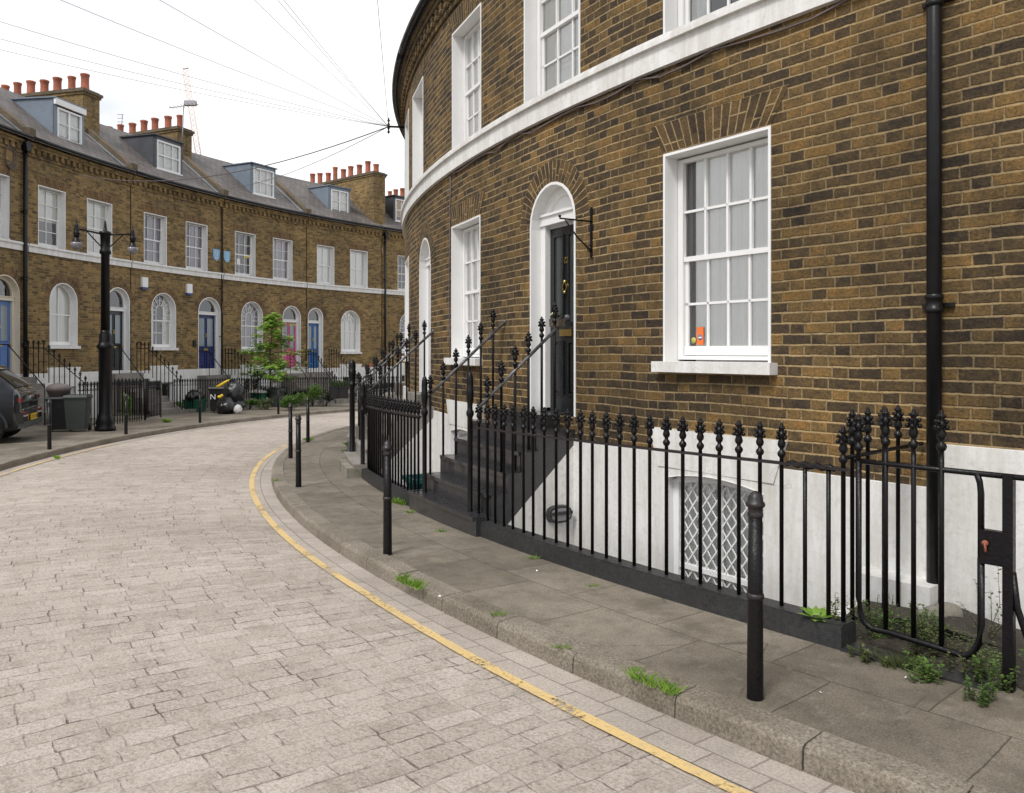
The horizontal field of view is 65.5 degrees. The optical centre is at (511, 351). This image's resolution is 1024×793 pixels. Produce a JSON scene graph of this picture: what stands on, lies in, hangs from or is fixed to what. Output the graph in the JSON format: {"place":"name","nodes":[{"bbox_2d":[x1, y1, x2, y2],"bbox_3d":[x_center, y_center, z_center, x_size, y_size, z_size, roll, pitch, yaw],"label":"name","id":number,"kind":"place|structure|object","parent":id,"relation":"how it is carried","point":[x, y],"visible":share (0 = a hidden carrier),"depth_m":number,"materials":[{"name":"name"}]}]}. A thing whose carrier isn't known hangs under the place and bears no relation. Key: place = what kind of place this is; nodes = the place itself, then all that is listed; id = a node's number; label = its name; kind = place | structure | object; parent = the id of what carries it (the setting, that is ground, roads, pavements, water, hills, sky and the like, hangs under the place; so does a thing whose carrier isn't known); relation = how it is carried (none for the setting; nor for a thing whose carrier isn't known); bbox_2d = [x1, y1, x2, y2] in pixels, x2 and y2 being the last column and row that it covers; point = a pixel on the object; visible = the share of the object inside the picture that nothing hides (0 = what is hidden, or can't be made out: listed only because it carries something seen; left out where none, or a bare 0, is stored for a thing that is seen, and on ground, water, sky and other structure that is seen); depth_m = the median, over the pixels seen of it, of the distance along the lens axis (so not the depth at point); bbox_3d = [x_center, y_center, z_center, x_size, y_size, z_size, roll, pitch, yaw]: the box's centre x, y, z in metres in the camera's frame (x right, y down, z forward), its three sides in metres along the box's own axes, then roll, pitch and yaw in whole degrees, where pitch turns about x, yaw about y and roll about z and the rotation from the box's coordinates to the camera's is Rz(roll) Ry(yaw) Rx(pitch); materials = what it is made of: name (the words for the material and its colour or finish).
{"place":"outdoors","nodes":[
{"label":"outdoors","id":0,"kind":"place"},
{"bbox_2d":[0,402,357,459],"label":"pavement","id":1,"kind":"structure","parent":0,"point":[31,439],"depth_m":19.44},
{"bbox_2d":[0,365,41,437],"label":"parked car","id":2,"kind":"object","parent":1,"relation":"on","point":[20,409],"visible":1,"depth_m":15.72,"materials":[{"name":"grey metal"}]},
{"bbox_2d":[0,340,86,424],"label":"step railing","id":3,"kind":"object","parent":1,"relation":"on","point":[59,356],"visible":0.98,"depth_m":21.73,"materials":[{"name":"black metal"}]},
{"bbox_2d":[47,399,51,449],"bbox_3d":[-8.389,1.370,14.427,0.084,1.012,0.084,0,0,0],"label":"bollard","id":4,"kind":"object","parent":1,"relation":"on","point":[49,435],"visible":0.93,"depth_m":14.40,"materials":[{"name":"metal"}]},
{"bbox_2d":[45,396,65,429],"bbox_3d":[-10.570,1.448,18.581,0.492,0.810,0.604,0,0,-20],"label":"wheelie bin","id":5,"kind":"object","parent":1,"relation":"on","point":[58,420],"visible":0.47,"depth_m":18.35,"materials":[{"name":"black plastic"}]},
{"bbox_2d":[46,383,70,395],"bbox_3d":[-10.583,0.884,18.563,0.520,0.300,0.507,0,0,0],"label":"storage tub","id":6,"kind":"object","parent":5,"relation":"on","point":[58,389],"visible":0.96,"depth_m":18.38,"materials":[{"name":"plastic"}]},
{"bbox_2d":[62,394,92,429],"bbox_3d":[-10.138,1.429,18.593,0.516,0.849,0.633,0,0,-15],"label":"wheelie bin","id":7,"kind":"object","parent":1,"relation":"on","point":[77,407],"visible":1,"depth_m":18.36,"materials":[{"name":"grey plastic"}]},
{"bbox_2d":[70,218,137,431],"bbox_3d":[-9.570,-0.613,18.720,0.444,4.953,1.482,0,0,45],"label":"street lamp","id":8,"kind":"object","parent":1,"relation":"on","point":[105,421],"visible":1,"depth_m":18.63,"materials":[{"name":"black metal"}]},
{"bbox_2d":[78,380,142,426],"bbox_3d":[-10.009,1.278,20.004,0.124,1.166,3.129,0,0,1],"label":"iron railing","id":9,"kind":"object","parent":1,"relation":"on","point":[94,383],"visible":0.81,"depth_m":20.27,"materials":[{"name":"metal"}]},
{"bbox_2d":[144,379,160,419],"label":"iron gate","id":10,"kind":"structure","parent":9,"relation":"attached to","point":[153,383],"depth_m":22.47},
{"bbox_2d":[114,342,181,415],"bbox_3d":[-11.746,0.838,25.443,1.776,2.323,1.381,0,0,15],"label":"step railing","id":11,"kind":"object","parent":1,"relation":"on","point":[152,351],"visible":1,"depth_m":26.00,"materials":[{"name":"black metal"}]},
{"bbox_2d":[183,399,207,411],"bbox_3d":[-10.710,1.817,26.890,0.710,0.420,0.500,0,0,-6],"label":"recycling box","id":12,"kind":"object","parent":1,"relation":"on","point":[203,404],"visible":0.68,"depth_m":26.69,"materials":[{"name":"green plastic"}]},
{"bbox_2d":[173,377,257,412],"bbox_3d":[-10.275,1.611,27.745,0.236,1.469,4.273,0,0,20],"label":"iron railing","id":13,"kind":"object","parent":1,"relation":"on","point":[187,410],"visible":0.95,"depth_m":26.98,"materials":[{"name":"metal"}]},
{"bbox_2d":[208,386,227,411],"bbox_3d":[-9.790,1.593,26.521,0.516,0.849,0.633,0,0,-7],"label":"wheelie bin","id":14,"kind":"object","parent":1,"relation":"on","point":[214,392],"visible":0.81,"depth_m":26.26,"materials":[{"name":"black plastic"}]},
{"bbox_2d":[216,397,234,413],"bbox_3d":[-9.295,1.737,25.799,0.611,0.548,0.886,0,0,-25],"label":"refuse bag","id":15,"kind":"object","parent":1,"relation":"on","point":[225,405],"visible":0.97,"depth_m":25.52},
{"bbox_2d":[199,348,261,401],"bbox_3d":[-10.414,0.971,29.443,1.773,2.229,1.383,0,0,23],"label":"step railing","id":16,"kind":"object","parent":1,"relation":"on","point":[228,353],"visible":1,"depth_m":29.93,"materials":[{"name":"black metal"}]},
{"bbox_2d":[234,400,245,409],"bbox_3d":[-9.586,1.790,27.446,0.770,0.540,0.670,0,0,16],"label":"refuse bag","id":17,"kind":"object","parent":1,"relation":"on","point":[241,403],"visible":0.3,"depth_m":27.34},
{"bbox_2d":[227,379,243,401],"bbox_3d":[-9.608,1.369,27.457,0.736,0.841,0.664,0,0,8],"label":"refuse bag","id":18,"kind":"object","parent":17,"relation":"on","point":[235,391],"visible":0.69,"depth_m":27.26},
{"bbox_2d":[192,152,334,404],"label":"brick house","id":19,"kind":"structure","parent":1,"relation":"on","point":[264,240],"depth_m":32.66,"materials":[{"name":"brown brick"}]},
{"bbox_2d":[235,231,254,276],"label":"window","id":20,"kind":"structure","parent":19,"relation":"in","point":[244,242],"depth_m":32.53,"materials":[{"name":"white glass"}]},
{"bbox_2d":[240,302,264,351],"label":"window","id":21,"kind":"structure","parent":19,"relation":"in","point":[251,315],"depth_m":32.07,"materials":[{"name":"white glass"}]},
{"bbox_2d":[253,167,275,198],"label":"dormer window","id":22,"kind":"structure","parent":19,"relation":"in","point":[265,188],"depth_m":33.38,"materials":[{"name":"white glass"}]},
{"bbox_2d":[273,238,291,280],"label":"window","id":23,"kind":"structure","parent":19,"relation":"in","point":[282,248],"depth_m":33.63,"materials":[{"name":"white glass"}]},
{"bbox_2d":[283,322,295,366],"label":"door","id":24,"kind":"structure","parent":19,"relation":"in","point":[290,329],"depth_m":33.95,"materials":[{"name":"pink wood"}]},
{"bbox_2d":[236,309,311,403],"bbox_3d":[-9.124,0.236,30.305,2.740,3.753,1.875,0,0,19],"label":"garden tree","id":25,"kind":"object","parent":1,"relation":"on","point":[270,322],"visible":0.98,"depth_m":30.29,"materials":[{"name":"green plant"}]},
{"bbox_2d":[268,386,284,406],"bbox_3d":[-9.050,1.724,30.550,0.642,0.778,0.642,0,0,0],"label":"dustbin","id":26,"kind":"object","parent":1,"relation":"on","point":[272,393],"visible":0.76,"depth_m":30.30,"materials":[{"name":"grey plastic"}]},
{"bbox_2d":[279,392,307,408],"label":"shrub","id":27,"kind":"object","parent":1,"relation":"on","point":[285,401],"visible":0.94,"depth_m":27.84,"materials":[{"name":"green plant"}]},
{"bbox_2d":[258,377,335,406],"bbox_3d":[-8.532,1.698,31.712,0.241,1.469,4.429,0,0,28],"label":"iron railing","id":28,"kind":"object","parent":1,"relation":"on","point":[284,382],"visible":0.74,"depth_m":31.78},
{"bbox_2d":[222,161,387,402],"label":"brick house","id":29,"kind":"structure","parent":1,"relation":"on","point":[344,232],"depth_m":36.73,"materials":[{"name":"brown brick"}]},
{"bbox_2d":[308,323,318,367],"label":"door","id":30,"kind":"structure","parent":29,"relation":"in","point":[312,327],"depth_m":35.08,"materials":[{"name":"blue wood"}]},
{"bbox_2d":[317,245,333,284],"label":"window","id":31,"kind":"structure","parent":29,"relation":"in","point":[325,254],"depth_m":35.75,"materials":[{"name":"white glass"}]},
{"bbox_2d":[331,189,347,212],"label":"dormer window","id":32,"kind":"structure","parent":29,"relation":"in","point":[339,199],"depth_m":37.07,"materials":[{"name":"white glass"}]},
{"bbox_2d":[340,311,361,353],"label":"window","id":33,"kind":"structure","parent":29,"relation":"in","point":[350,321],"depth_m":36.92,"materials":[{"name":"white glass"}]},
{"bbox_2d":[350,249,367,287],"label":"window","id":34,"kind":"structure","parent":29,"relation":"in","point":[358,259],"depth_m":37.36,"materials":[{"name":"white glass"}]},
{"bbox_2d":[284,349,335,393],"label":"step railing","id":35,"kind":"object","parent":1,"relation":"on","point":[308,354],"visible":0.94,"depth_m":33.79,"materials":[{"name":"black metal"}]},
{"bbox_2d":[303,383,322,406],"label":"shrub","id":36,"kind":"object","parent":1,"relation":"on","point":[314,390],"visible":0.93,"depth_m":30.43,"materials":[{"name":"green plant"}]},
{"bbox_2d":[381,194,404,394],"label":"brick house","id":37,"kind":"structure","parent":1,"relation":"on","point":[393,282],"depth_m":38.78,"materials":[{"name":"brown brick"}]},
{"bbox_2d":[398,255,404,290],"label":"window","id":38,"kind":"structure","parent":37,"relation":"in","point":[401,259],"depth_m":40.40,"materials":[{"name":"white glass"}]},
{"bbox_2d":[0,0,418,195],"label":"sky","id":39,"kind":"structure","parent":0,"point":[231,131],"materials":[{"name":"white"}]},
{"bbox_2d":[0,411,756,792],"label":"road","id":40,"kind":"structure","parent":0,"point":[178,613],"depth_m":4.12,"materials":[{"name":"stone"}]},
{"bbox_2d":[0,408,357,470],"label":"kerb","id":41,"kind":"structure","parent":40,"relation":"on","point":[11,462],"depth_m":17.42,"materials":[{"name":"stone"}]},
{"bbox_2d":[0,412,854,792],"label":"road channel","id":42,"kind":"object","parent":40,"relation":"on","point":[726,758],"visible":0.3,"depth_m":3.97,"materials":[{"name":"stone"}]},
{"bbox_2d":[249,445,752,792],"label":"yellow line","id":43,"kind":"object","parent":42,"relation":"on","point":[684,765],"visible":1,"depth_m":4.01,"materials":[{"name":"paint"}]},
{"bbox_2d":[271,424,995,792],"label":"kerb","id":44,"kind":"structure","parent":40,"relation":"on","point":[847,764],"depth_m":3.71,"materials":[{"name":"stone"}]},
{"bbox_2d":[394,572,430,590],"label":"weed tuft","id":45,"kind":"object","parent":44,"relation":"on","point":[416,584],"visible":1,"depth_m":5.42,"materials":[{"name":"green plant"}]},
{"bbox_2d":[621,663,687,697],"bbox_3d":[0.664,1.535,3.735,0.137,0.069,0.335,0,0,-35],"label":"weed tuft","id":46,"kind":"object","parent":44,"relation":"on","point":[666,687],"visible":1,"depth_m":3.71,"materials":[{"name":"green plant"}]},
{"bbox_2d":[283,427,1023,792],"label":"pavement","id":47,"kind":"structure","parent":0,"point":[943,727],"depth_m":4.25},
{"bbox_2d":[288,403,292,457],"bbox_3d":[-3.654,1.353,13.124,0.084,1.012,0.084,0,1,0],"label":"bollard","id":48,"kind":"object","parent":47,"relation":"on","point":[290,439],"visible":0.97,"depth_m":13.10,"materials":[{"name":"metal"}]},
{"bbox_2d":[295,414,301,486],"bbox_3d":[-2.675,1.288,9.964,0.084,1.012,0.084,0,1,0],"label":"bollard","id":49,"kind":"object","parent":47,"relation":"on","point":[298,418],"visible":0.96,"depth_m":9.94,"materials":[{"name":"metal"}]},
{"bbox_2d":[347,360,356,451],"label":"iron railing","id":50,"kind":"object","parent":47,"relation":"on","point":[351,446],"visible":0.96,"depth_m":12.22,"materials":[{"name":"metal"}]},
{"bbox_2d":[346,53,412,441],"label":"brick house","id":51,"kind":"structure","parent":47,"relation":"on","point":[402,81],"depth_m":13.73,"materials":[{"name":"brown brick"}]},
{"bbox_2d":[356,333,404,425],"bbox_3d":[-2.534,0.635,15.280,1.001,1.976,0.078,0,0,-7],"label":"handrail","id":52,"kind":"object","parent":51,"relation":"attached to","point":[381,352],"visible":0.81,"depth_m":15.26,"materials":[{"name":"black metal"}]},
{"bbox_2d":[387,118,404,133],"bbox_3d":[-2.156,-4.195,14.793,0.326,0.290,0.048,0,0,-8],"label":"cable bracket","id":53,"kind":"object","parent":51,"relation":"attached to","point":[388,127],"visible":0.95,"depth_m":14.77,"materials":[{"name":"black metal"}]},
{"bbox_2d":[0,49,381,125],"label":"overhead wire","id":54,"kind":"object","parent":53,"relation":"attached to","point":[185,90],"visible":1,"depth_m":13.39,"materials":[{"name":"grey"}]},
{"bbox_2d":[0,21,384,125],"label":"overhead wire","id":55,"kind":"object","parent":53,"relation":"attached to","point":[184,75],"visible":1,"depth_m":12.63,"materials":[{"name":"grey"}]},
{"bbox_2d":[2,39,387,126],"bbox_3d":[-7.394,-4.890,12.037,11.582,1.428,0.008,0,0,-28],"label":"overhead wire","id":56,"kind":"object","parent":53,"relation":"attached to","point":[183,84],"visible":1,"depth_m":13.05,"materials":[{"name":"grey"}]},
{"bbox_2d":[61,0,385,125],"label":"overhead wire","id":57,"kind":"object","parent":53,"relation":"attached to","point":[213,61],"visible":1,"depth_m":11.91,"materials":[{"name":"grey"}]},
{"bbox_2d":[73,127,386,181],"bbox_3d":[-7.678,-4.675,19.235,13.988,1.274,0.020,0,0,40],"label":"overhead wire","id":58,"kind":"object","parent":53,"relation":"attached to","point":[246,169],"visible":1,"depth_m":17.57,"materials":[{"name":"grey"}]},
{"bbox_2d":[402,256,408,360],"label":"window","id":59,"kind":"structure","parent":51,"relation":"in","point":[407,261],"depth_m":14.49,"materials":[{"name":"white glass"}]},
{"bbox_2d":[405,109,408,197],"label":"window","id":60,"kind":"structure","parent":51,"relation":"in","point":[407,119],"depth_m":14.49,"materials":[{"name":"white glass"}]},
{"bbox_2d":[382,440,392,554],"bbox_3d":[-0.995,1.216,6.356,0.084,1.012,0.084,0,1,0],"label":"bollard","id":61,"kind":"object","parent":47,"relation":"on","point":[387,447],"visible":0.94,"depth_m":6.33,"materials":[{"name":"metal"}]},
{"bbox_2d":[359,376,427,506],"bbox_3d":[-1.471,1.108,9.595,0.197,1.711,2.880,0,0,-23],"label":"iron railing","id":62,"kind":"object","parent":47,"relation":"on","point":[373,471],"visible":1,"depth_m":9.29,"materials":[{"name":"metal"}]},
{"bbox_2d":[338,0,549,486],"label":"brick house","id":63,"kind":"structure","parent":47,"relation":"on","point":[451,49],"depth_m":10.38,"materials":[{"name":"brown brick"}]},
{"bbox_2d":[354,323,417,439],"bbox_3d":[-1.927,0.558,12.270,1.000,2.001,0.080,0,0,-16],"label":"handrail","id":64,"kind":"object","parent":63,"relation":"attached to","point":[384,353],"visible":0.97,"depth_m":12.28,"materials":[{"name":"black metal"}]},
{"bbox_2d":[365,320,433,401],"bbox_3d":[-1.552,0.548,11.077,1.000,1.981,0.080,0,0,-19],"label":"handrail","id":65,"kind":"object","parent":63,"relation":"attached to","point":[398,352],"visible":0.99,"depth_m":11.08,"materials":[{"name":"black metal"}]},
{"bbox_2d":[412,77,422,185],"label":"window","id":66,"kind":"structure","parent":63,"relation":"in","point":[417,99],"depth_m":12.89,"materials":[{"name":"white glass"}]},
{"bbox_2d":[449,175,450,357],"bbox_3d":[-0.814,-1.100,10.410,0.018,2.401,0.072,0,0,-21],"label":"cable","id":67,"kind":"object","parent":63,"relation":"attached to","point":[449,262],"visible":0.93,"depth_m":10.41,"materials":[{"name":"grey plastic"}]},
{"bbox_2d":[444,215,480,365],"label":"window","id":68,"kind":"structure","parent":63,"relation":"in","point":[466,235],"depth_m":10.35,"materials":[{"name":"white glass"}]},
{"bbox_2d":[452,3,480,148],"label":"window","id":69,"kind":"structure","parent":63,"relation":"in","point":[466,40],"depth_m":10.33,"materials":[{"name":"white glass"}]},
{"bbox_2d":[466,371,855,649],"bbox_3d":[0.678,1.038,5.780,0.243,1.711,3.801,0,0,-35],"label":"iron railing","id":70,"kind":"object","parent":47,"relation":"on","point":[781,616],"visible":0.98,"depth_m":5.23,"materials":[{"name":"metal"}]},
{"bbox_2d":[798,605,835,621],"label":"dandelion plant","id":71,"kind":"object","parent":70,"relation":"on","point":[815,610],"visible":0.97,"depth_m":4.39,"materials":[{"name":"green plant"}]},
{"bbox_2d":[840,407,1023,691],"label":"iron gate","id":72,"kind":"structure","parent":70,"relation":"attached to","point":[989,546],"depth_m":3.98,"materials":[{"name":"metal"}]},
{"bbox_2d":[745,491,764,701],"bbox_3d":[1.100,1.150,3.598,0.087,1.042,0.086,0,0,0],"label":"bollard","id":73,"kind":"object","parent":47,"relation":"on","point":[755,504],"visible":0.98,"depth_m":3.57,"materials":[{"name":"black metal"}]},
{"bbox_2d":[846,642,887,664],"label":"wild plant","id":74,"kind":"object","parent":47,"relation":"on","point":[865,654],"visible":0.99,"depth_m":4.06,"materials":[{"name":"green plant"}]},
{"bbox_2d":[877,650,926,669],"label":"weed tuft","id":75,"kind":"object","parent":47,"relation":"on","point":[896,657],"visible":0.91,"depth_m":3.97,"materials":[{"name":"green plant"}]},
{"bbox_2d":[902,648,944,684],"bbox_3d":[1.974,1.511,3.819,0.187,0.128,0.177,0,0,25],"label":"wild plant","id":76,"kind":"object","parent":47,"relation":"on","point":[927,670],"visible":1,"depth_m":3.79,"materials":[{"name":"green plant"}]},
{"bbox_2d":[847,601,1023,689],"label":"soil bed","id":77,"kind":"object","parent":47,"relation":"on","point":[892,644],"visible":0.21,"depth_m":4.29,"materials":[{"name":"soil"}]},
{"bbox_2d":[855,593,907,640],"bbox_3d":[2.006,1.466,4.380,0.316,0.242,0.214,0,0,0],"label":"wild plant","id":78,"kind":"object","parent":77,"relation":"on","point":[869,618],"visible":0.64,"depth_m":4.36,"materials":[{"name":"green plant"}]},
{"bbox_2d":[846,405,923,629],"bbox_3d":[2.127,0.959,4.604,0.902,1.283,0.097,0,0,-38],"label":"return railing","id":79,"kind":"object","parent":77,"relation":"on","point":[898,417],"visible":0.65,"depth_m":4.50,"materials":[{"name":"black metal"}]},
{"bbox_2d":[897,603,948,645],"bbox_3d":[2.221,1.474,4.298,0.261,0.226,0.270,0,0,0],"label":"wild plant","id":80,"kind":"object","parent":77,"relation":"on","point":[926,617],"visible":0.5,"depth_m":4.30,"materials":[{"name":"green plant"}]},
{"bbox_2d":[916,602,962,624],"bbox_3d":[2.454,1.520,4.605,0.336,0.126,0.169,0,0,-10],"label":"stone rubble","id":81,"kind":"object","parent":77,"relation":"on","point":[953,609],"visible":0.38,"depth_m":4.56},
{"bbox_2d":[906,614,976,662],"bbox_3d":[2.228,1.482,4.125,0.343,0.202,0.235,0,0,22],"label":"wild plant","id":82,"kind":"object","parent":77,"relation":"on","point":[930,631],"visible":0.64,"depth_m":4.11,"materials":[{"name":"green plant"}]},
{"bbox_2d":[944,622,996,680],"bbox_3d":[2.223,1.467,3.878,0.249,0.221,0.324,0,0,0],"label":"wild plant","id":83,"kind":"object","parent":77,"relation":"on","point":[965,663],"visible":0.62,"depth_m":3.86,"materials":[{"name":"green plant"}]},
{"bbox_2d":[961,566,1001,644],"bbox_3d":[2.596,1.367,4.319,0.313,0.443,0.242,0,0,-40],"label":"wild plant","id":84,"kind":"object","parent":77,"relation":"on","point":[991,626],"visible":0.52,"depth_m":4.32,"materials":[{"name":"green plant"}]},
{"bbox_2d":[961,675,997,707],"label":"wild plant","id":85,"kind":"object","parent":47,"relation":"on","point":[983,698],"visible":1,"depth_m":3.55,"materials":[{"name":"green plant"}]},
{"bbox_2d":[967,643,1019,693],"bbox_3d":[2.247,1.482,3.717,0.233,0.184,0.158,0,0,41],"label":"wild plant","id":86,"kind":"object","parent":47,"relation":"on","point":[992,674],"visible":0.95,"depth_m":3.71,"materials":[{"name":"green plant"}]},
{"bbox_2d":[1002,474,1023,692],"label":"iron railing","id":87,"kind":"object","parent":47,"relation":"on","point":[1011,608],"visible":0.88,"depth_m":3.67,"materials":[{"name":"metal"}]},
{"bbox_3d":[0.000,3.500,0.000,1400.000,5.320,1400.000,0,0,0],"label":"ground","id":88,"kind":"structure","parent":0,"visible":0},
{"bbox_2d":[0,105,47,424],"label":"brick house","id":89,"kind":"structure","parent":88,"relation":"on","point":[16,132],"depth_m":21.67,"materials":[{"name":"brown brick"}]},
{"bbox_2d":[0,174,9,239],"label":"window","id":90,"kind":"structure","parent":89,"relation":"in","point":[4,179],"depth_m":21.39,"materials":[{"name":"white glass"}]},
{"bbox_2d":[0,300,11,369],"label":"door","id":91,"kind":"structure","parent":89,"relation":"in","point":[4,305],"depth_m":21.47,"materials":[{"name":"blue wood"}]},
{"bbox_2d":[0,73,180,417],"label":"brick house","id":92,"kind":"structure","parent":88,"relation":"on","point":[64,298],"depth_m":24.16,"materials":[{"name":"brown brick"}]},
{"bbox_2d":[38,185,65,249],"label":"window","id":93,"kind":"structure","parent":92,"relation":"in","point":[51,202],"depth_m":23.46,"materials":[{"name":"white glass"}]},
{"bbox_2d":[49,283,80,348],"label":"window","id":94,"kind":"structure","parent":92,"relation":"in","point":[63,303],"depth_m":23.71,"materials":[{"name":"white glass"}]},
{"bbox_2d":[57,107,81,143],"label":"dormer window","id":95,"kind":"structure","parent":92,"relation":"in","point":[67,121],"depth_m":24.54,"materials":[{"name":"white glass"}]},
{"bbox_2d":[87,198,111,256],"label":"window","id":96,"kind":"structure","parent":92,"relation":"in","point":[98,212],"depth_m":25.08,"materials":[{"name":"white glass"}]},
{"bbox_2d":[110,311,122,370],"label":"door","id":97,"kind":"structure","parent":92,"relation":"in","point":[115,316],"depth_m":25.88,"materials":[{"name":"black wood"}]},
{"bbox_2d":[100,114,260,408],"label":"brick house","id":98,"kind":"structure","parent":88,"relation":"on","point":[177,225],"depth_m":28.51,"materials":[{"name":"brown brick"}]},
{"bbox_2d":[144,212,166,265],"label":"window","id":99,"kind":"structure","parent":98,"relation":"in","point":[155,226],"depth_m":27.78,"materials":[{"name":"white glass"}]},
{"bbox_2d":[150,293,178,349],"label":"window","id":100,"kind":"structure","parent":98,"relation":"in","point":[163,309],"depth_m":28.21,"materials":[{"name":"white glass"}]},
{"bbox_2d":[157,139,182,175],"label":"dormer window","id":101,"kind":"structure","parent":98,"relation":"in","point":[167,159],"depth_m":28.88,"materials":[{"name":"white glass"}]},
{"bbox_2d":[186,221,206,270],"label":"window","id":102,"kind":"structure","parent":98,"relation":"in","point":[196,234],"depth_m":29.67,"materials":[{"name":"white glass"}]},
{"bbox_2d":[199,315,214,368],"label":"door","id":103,"kind":"structure","parent":98,"relation":"in","point":[206,322],"depth_m":29.93,"materials":[{"name":"blue wood"}]},
{"bbox_2d":[182,67,200,154],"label":"tower crane","id":104,"kind":"object","parent":88,"relation":"on","point":[193,110],"visible":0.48,"depth_m":169.95,"materials":[{"name":"red paint"}]},
{"bbox_2d":[408,0,954,636],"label":"brick house","id":105,"kind":"structure","parent":88,"relation":"on","point":[768,232],"depth_m":6.16,"materials":[{"name":"brown brick"}]},
{"bbox_2d":[427,309,505,472],"bbox_3d":[-0.501,0.508,8.595,0.998,1.962,0.080,0,0,-27],"label":"handrail","id":106,"kind":"object","parent":105,"relation":"attached to","point":[444,379],"visible":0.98,"depth_m":8.54,"materials":[{"name":"black metal"}]},
{"bbox_2d":[478,302,569,471],"bbox_3d":[0.126,0.499,7.444,0.997,1.944,0.080,0,0,-30],"label":"handrail","id":107,"kind":"object","parent":105,"relation":"attached to","point":[515,353],"visible":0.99,"depth_m":7.45,"materials":[{"name":"black metal"}]},
{"bbox_2d":[524,0,579,102],"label":"window","id":108,"kind":"structure","parent":105,"relation":"in","point":[551,27],"depth_m":8.34,"materials":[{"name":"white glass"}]},
{"bbox_2d":[546,504,572,522],"bbox_3d":[0.447,1.520,7.436,0.270,0.170,0.084,0,0,-31],"label":"bulkhead lamp","id":109,"kind":"object","parent":105,"relation":"attached to","point":[550,514],"visible":0.73,"depth_m":7.40,"materials":[{"name":"grey"}]},
{"bbox_2d":[550,224,573,412],"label":"door","id":110,"kind":"structure","parent":105,"relation":"in","point":[561,238],"depth_m":8.05,"materials":[{"name":"black wood"}]},
{"bbox_2d":[558,207,592,256],"bbox_3d":[0.584,-1.100,7.252,0.386,0.460,0.028,0,0,-32],"label":"wall bracket","id":111,"kind":"object","parent":105,"relation":"attached to","point":[590,249],"depth_m":7.33,"materials":[{"name":"black metal"}]},
{"bbox_2d":[453,0,847,173],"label":"cable","id":112,"kind":"object","parent":105,"relation":"attached to","point":[770,33],"visible":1,"depth_m":6.41,"materials":[{"name":"grey plastic"}]},
{"bbox_2d":[663,0,738,33],"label":"window","id":113,"kind":"structure","parent":105,"relation":"in","point":[676,13],"depth_m":6.57,"materials":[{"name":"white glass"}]},
{"bbox_2d":[651,125,777,374],"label":"window","id":114,"kind":"structure","parent":105,"relation":"in","point":[717,193],"depth_m":6.30,"materials":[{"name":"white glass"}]},
{"bbox_2d":[668,476,763,593],"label":"basement window","id":115,"kind":"structure","parent":105,"relation":"in","point":[709,485],"depth_m":6.30,"materials":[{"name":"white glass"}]},
{"bbox_2d":[942,0,1023,647],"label":"brick house","id":116,"kind":"structure","parent":88,"relation":"on","point":[983,218],"depth_m":4.63,"materials":[{"name":"brown brick"}]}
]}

